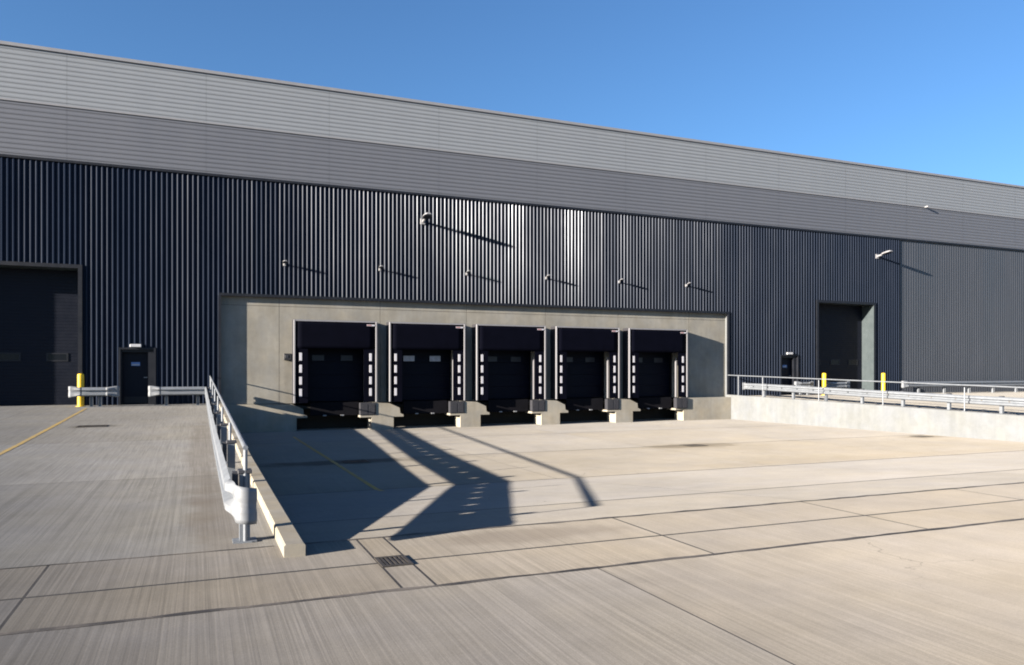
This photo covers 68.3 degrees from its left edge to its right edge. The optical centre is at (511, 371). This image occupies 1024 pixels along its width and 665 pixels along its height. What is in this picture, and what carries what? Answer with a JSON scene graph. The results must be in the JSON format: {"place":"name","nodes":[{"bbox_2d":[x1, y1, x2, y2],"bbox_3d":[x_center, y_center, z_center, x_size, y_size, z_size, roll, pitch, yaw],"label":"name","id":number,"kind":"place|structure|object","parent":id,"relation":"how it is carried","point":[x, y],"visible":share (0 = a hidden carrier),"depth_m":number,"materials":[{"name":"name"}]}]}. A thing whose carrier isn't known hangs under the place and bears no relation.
{"place":"outdoors","nodes":[
{"label":"outdoors","id":0,"kind":"place"},
{"bbox_2d":[0,404,277,568],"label":"side yard","id":1,"kind":"structure","parent":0,"point":[133,480],"depth_m":10.73,"materials":[{"name":"concrete"}]},
{"bbox_2d":[0,408,86,454],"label":"painted line","id":2,"kind":"object","parent":1,"relation":"on","point":[28,439],"visible":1,"depth_m":18.07,"materials":[{"name":"yellow paint"}]},
{"bbox_2d":[75,373,84,406],"bbox_3d":[-15.629,0.658,27.346,0.340,1.195,0.340,0,0,-23],"label":"bollard","id":3,"kind":"object","parent":1,"relation":"on","point":[80,383],"visible":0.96,"depth_m":27.26,"materials":[{"name":"yellow metal"}]},
{"bbox_2d":[77,425,106,426],"bbox_3d":[-11.111,1.436,19.965,0.700,0.021,0.500,0,0,-23],"label":"drain cover","id":4,"kind":"object","parent":1,"relation":"on","point":[91,426],"visible":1,"depth_m":19.92,"materials":[{"name":"metal"}]},
{"bbox_2d":[68,386,119,406],"bbox_3d":[-15.012,0.886,27.111,1.630,0.747,0.263,0,0,-23],"label":"guardrail","id":5,"kind":"object","parent":1,"relation":"on","point":[100,392],"visible":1,"depth_m":27.07,"materials":[{"name":"metal"}]},
{"bbox_2d":[148,386,204,405],"bbox_3d":[-12.507,0.886,28.152,1.935,0.747,0.263,0,0,-23],"label":"guardrail","id":6,"kind":"object","parent":1,"relation":"on","point":[165,391],"visible":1,"depth_m":28.07,"materials":[{"name":"metal"}]},
{"bbox_2d":[209,376,251,543],"bbox_3d":[-7.213,0.899,18.455,0.120,1.501,24.241,0,0,-23],"label":"handrail","id":7,"kind":"object","parent":1,"relation":"on","point":[245,455],"visible":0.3,"depth_m":8.53,"materials":[{"name":"metal"}]},
{"bbox_2d":[205,387,256,543],"bbox_3d":[-7.077,1.106,17.996,0.310,1.085,24.833,0,0,-23],"label":"guardrail","id":8,"kind":"object","parent":1,"relation":"on","point":[240,501],"visible":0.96,"depth_m":7.32,"materials":[{"name":"metal"}]},
{"bbox_2d":[0,520,1023,664],"bbox_3d":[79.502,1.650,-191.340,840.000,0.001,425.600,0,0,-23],"label":"yard","id":9,"kind":"structure","parent":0,"point":[951,596],"depth_m":5.01,"materials":[{"name":"concrete"}]},
{"bbox_2d":[0,483,1023,632],"bbox_3d":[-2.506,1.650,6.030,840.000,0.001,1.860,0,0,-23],"label":"drainage strip","id":10,"kind":"object","parent":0,"point":[36,597],"visible":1,"depth_m":6.74,"materials":[{"name":"concrete"}]},
{"bbox_2d":[374,555,413,566],"bbox_3d":[-1.030,1.643,6.557,0.270,0.010,0.340,0,0,-23],"label":"drain cover","id":11,"kind":"object","parent":10,"relation":"on","point":[395,560],"visible":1,"depth_m":6.56,"materials":[{"name":"metal"}]},
{"bbox_2d":[0,482,1023,635],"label":"yard joint","id":12,"kind":"object","parent":10,"relation":"on","point":[186,613],"visible":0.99,"depth_m":6.55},
{"bbox_2d":[0,0,1023,185],"label":"sky","id":13,"kind":"structure","parent":0,"point":[930,86],"materials":[{"name":"blue"}]},
{"bbox_2d":[241,418,1023,542],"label":"dock floor","id":14,"kind":"structure","parent":0,"point":[430,478],"depth_m":17.55,"materials":[{"name":"concrete"}]},
{"bbox_2d":[219,402,304,557],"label":"retaining wall","id":15,"kind":"structure","parent":14,"relation":"on","point":[289,541],"depth_m":8.29,"materials":[{"name":"concrete"}]},
{"bbox_2d":[293,437,384,490],"bbox_3d":[-5.709,2.360,22.263,0.120,0.161,16.900,0,0,-23],"label":"painted line","id":16,"kind":"object","parent":14,"relation":"on","point":[351,473],"visible":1,"depth_m":18.36,"materials":[{"name":"paint"}]},
{"bbox_2d":[342,460,369,462],"bbox_3d":[-4.103,2.358,19.845,0.650,0.014,0.600,0,0,-23],"label":"drain cover","id":17,"kind":"object","parent":14,"relation":"on","point":[355,461],"visible":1,"depth_m":19.82,"materials":[{"name":"metal"}]},
{"bbox_2d":[221,296,730,432],"bbox_3d":[-0.328,-0.239,35.021,24.630,5.678,2.008,0,0,-23],"label":"loading dock","id":18,"kind":"object","parent":14,"relation":"on","point":[256,368],"visible":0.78,"depth_m":33.71,"materials":[{"name":"concrete"}]},
{"bbox_2d":[284,353,290,359],"bbox_3d":[-9.206,-0.615,30.938,0.300,0.270,0.134,0,0,-23],"label":"control box","id":19,"kind":"object","parent":18,"relation":"attached to","point":[287,356],"visible":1,"depth_m":30.88,"materials":[{"name":"black plastic"}]},
{"bbox_2d":[292,319,376,402],"bbox_3d":[-7.368,-0.431,31.432,3.400,3.402,0.630,0,0,-23],"label":"dock shelter","id":20,"kind":"object","parent":18,"relation":"attached to","point":[327,334],"visible":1,"depth_m":31.10,"materials":[{"name":"fabric"}]},
{"bbox_2d":[308,348,362,400],"bbox_3d":[-7.633,-0.430,32.068,2.620,3.348,0.075,0,0,-23],"label":"dock door","id":21,"kind":"structure","parent":18,"relation":"in","point":[338,375],"depth_m":32.10,"materials":[{"name":"metal"}]},
{"bbox_2d":[386,322,464,401],"bbox_3d":[-3.744,-0.431,32.938,3.400,3.402,0.630,0,0,-23],"label":"dock shelter","id":22,"kind":"object","parent":18,"relation":"attached to","point":[400,336],"visible":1,"depth_m":32.56,"materials":[{"name":"fabric"}]},
{"bbox_2d":[402,350,448,399],"bbox_3d":[-4.008,-0.430,33.574,2.620,3.348,0.075,0,0,-23],"label":"dock door","id":23,"kind":"structure","parent":18,"relation":"in","point":[427,371],"depth_m":33.63,"materials":[{"name":"metal"}]},
{"bbox_2d":[488,351,528,398],"bbox_3d":[-0.384,-0.430,35.080,2.620,3.348,0.075,0,0,-23],"label":"dock door","id":24,"kind":"structure","parent":18,"relation":"in","point":[497,384],"depth_m":35.16,"materials":[{"name":"metal"}]},
{"bbox_2d":[472,324,545,399],"bbox_3d":[-0.119,-0.431,34.444,3.400,3.402,0.630,0,0,-23],"label":"dock shelter","id":25,"kind":"object","parent":18,"relation":"attached to","point":[486,338],"visible":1,"depth_m":34.05,"materials":[{"name":"fabric"}]},
{"bbox_2d":[567,351,601,397],"bbox_3d":[3.241,-0.430,36.586,2.620,3.348,0.075,0,0,-23],"label":"dock door","id":26,"kind":"structure","parent":18,"relation":"in","point":[577,362],"depth_m":36.69,"materials":[{"name":"metal"}]},
{"bbox_2d":[551,326,619,398],"bbox_3d":[3.505,-0.431,35.950,3.400,3.402,0.630,0,0,-23],"label":"dock shelter","id":27,"kind":"object","parent":18,"relation":"attached to","point":[564,339],"visible":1,"depth_m":35.54,"materials":[{"name":"fabric"}]},
{"bbox_2d":[639,352,669,396],"bbox_3d":[6.865,-0.430,38.092,2.620,3.348,0.075,0,0,-23],"label":"dock door","id":28,"kind":"structure","parent":18,"relation":"in","point":[654,364],"depth_m":38.23,"materials":[{"name":"metal"}]},
{"bbox_2d":[623,328,687,397],"bbox_3d":[7.130,-0.431,37.456,3.400,3.402,0.630,0,0,-23],"label":"dock shelter","id":29,"kind":"object","parent":18,"relation":"attached to","point":[636,341],"visible":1,"depth_m":37.03,"materials":[{"name":"fabric"}]},
{"bbox_2d":[683,444,708,446],"bbox_3d":[5.843,2.360,24.248,0.700,0.014,0.600,0,0,-23],"label":"drain cover","id":30,"kind":"object","parent":14,"relation":"on","point":[690,445],"visible":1,"depth_m":24.14,"materials":[{"name":"metal"}]},
{"bbox_2d":[725,394,1023,441],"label":"retaining wall","id":31,"kind":"structure","parent":14,"relation":"on","point":[957,423],"depth_m":30.35,"materials":[{"name":"concrete"}]},
{"bbox_2d":[728,375,1023,410],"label":"handrail","id":32,"kind":"object","parent":31,"relation":"on","point":[875,381],"visible":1,"depth_m":30.34,"materials":[{"name":"metal"}]},
{"bbox_2d":[751,391,1023,414],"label":"side yard","id":33,"kind":"structure","parent":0,"point":[943,405],"depth_m":34.63,"materials":[{"name":"concrete"}]},
{"bbox_2d":[794,381,813,394],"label":"guardrail","id":34,"kind":"object","parent":33,"relation":"on","point":[809,384],"visible":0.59,"depth_m":40.57,"materials":[{"name":"metal"}]},
{"bbox_2d":[822,373,825,394],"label":"bollard","id":35,"kind":"object","parent":33,"relation":"on","point":[823,381],"visible":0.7,"depth_m":40.46,"materials":[{"name":"yellow metal"}]},
{"bbox_2d":[826,381,849,387],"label":"guardrail","id":36,"kind":"object","parent":33,"relation":"on","point":[838,384],"visible":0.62,"depth_m":41.11,"materials":[{"name":"metal"}]},
{"bbox_2d":[742,383,1023,413],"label":"guardrail","id":37,"kind":"object","parent":33,"relation":"on","point":[1001,402],"visible":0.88,"depth_m":30.10,"materials":[{"name":"metal"}]},
{"bbox_2d":[881,373,885,390],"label":"bollard","id":38,"kind":"object","parent":33,"relation":"on","point":[883,376],"visible":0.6,"depth_m":42.32,"materials":[{"name":"yellow metal"}]},
{"bbox_2d":[901,381,1023,392],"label":"guardrail","id":39,"kind":"object","parent":33,"relation":"on","point":[993,383],"visible":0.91,"depth_m":44.56,"materials":[{"name":"metal"}]},
{"label":"ground","id":40,"kind":"structure","parent":0,"visible":0},
{"bbox_2d":[0,40,1023,405],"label":"warehouse","id":41,"kind":"structure","parent":40,"relation":"on","point":[156,210],"depth_m":33.19,"materials":[{"name":"metal"}]},
{"bbox_2d":[0,268,77,405],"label":"roller door","id":42,"kind":"structure","parent":41,"relation":"in","point":[39,307],"depth_m":28.17,"materials":[{"name":"black metal"}]},
{"bbox_2d":[129,344,141,347],"bbox_3d":[-14.281,-0.990,28.636,0.440,0.150,0.147,0,0,-23],"label":"bulkhead light","id":43,"kind":"object","parent":41,"relation":"on","point":[135,345],"visible":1,"depth_m":28.59,"materials":[{"name":"white plastic"}]},
{"bbox_2d":[123,352,147,403],"bbox_3d":[-14.429,0.245,28.928,0.890,1.990,0.120,0,0,-23],"label":"personnel door","id":44,"kind":"structure","parent":41,"relation":"in","point":[135,364],"depth_m":28.93,"materials":[{"name":"metal"}]},
{"bbox_2d":[420,212,431,224],"bbox_3d":[-3.727,-6.614,32.582,0.400,0.344,1.020,0,0,-23],"label":"flood lamp","id":45,"kind":"object","parent":41,"relation":"attached to","point":[427,215],"visible":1,"depth_m":32.44,"materials":[{"name":"white metal"}]},
{"bbox_2d":[782,358,790,394],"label":"personnel door","id":46,"kind":"structure","parent":41,"relation":"in","point":[786,362],"depth_m":41.15,"materials":[{"name":"metal"}]},
{"bbox_2d":[819,304,861,392],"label":"roller door","id":47,"kind":"structure","parent":41,"relation":"in","point":[840,326],"depth_m":43.39,"materials":[{"name":"black metal"}]},
{"bbox_2d":[875,250,892,258],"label":"flood lamp","id":48,"kind":"object","parent":41,"relation":"attached to","point":[877,256],"visible":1,"depth_m":42.88,"materials":[{"name":"white metal"}]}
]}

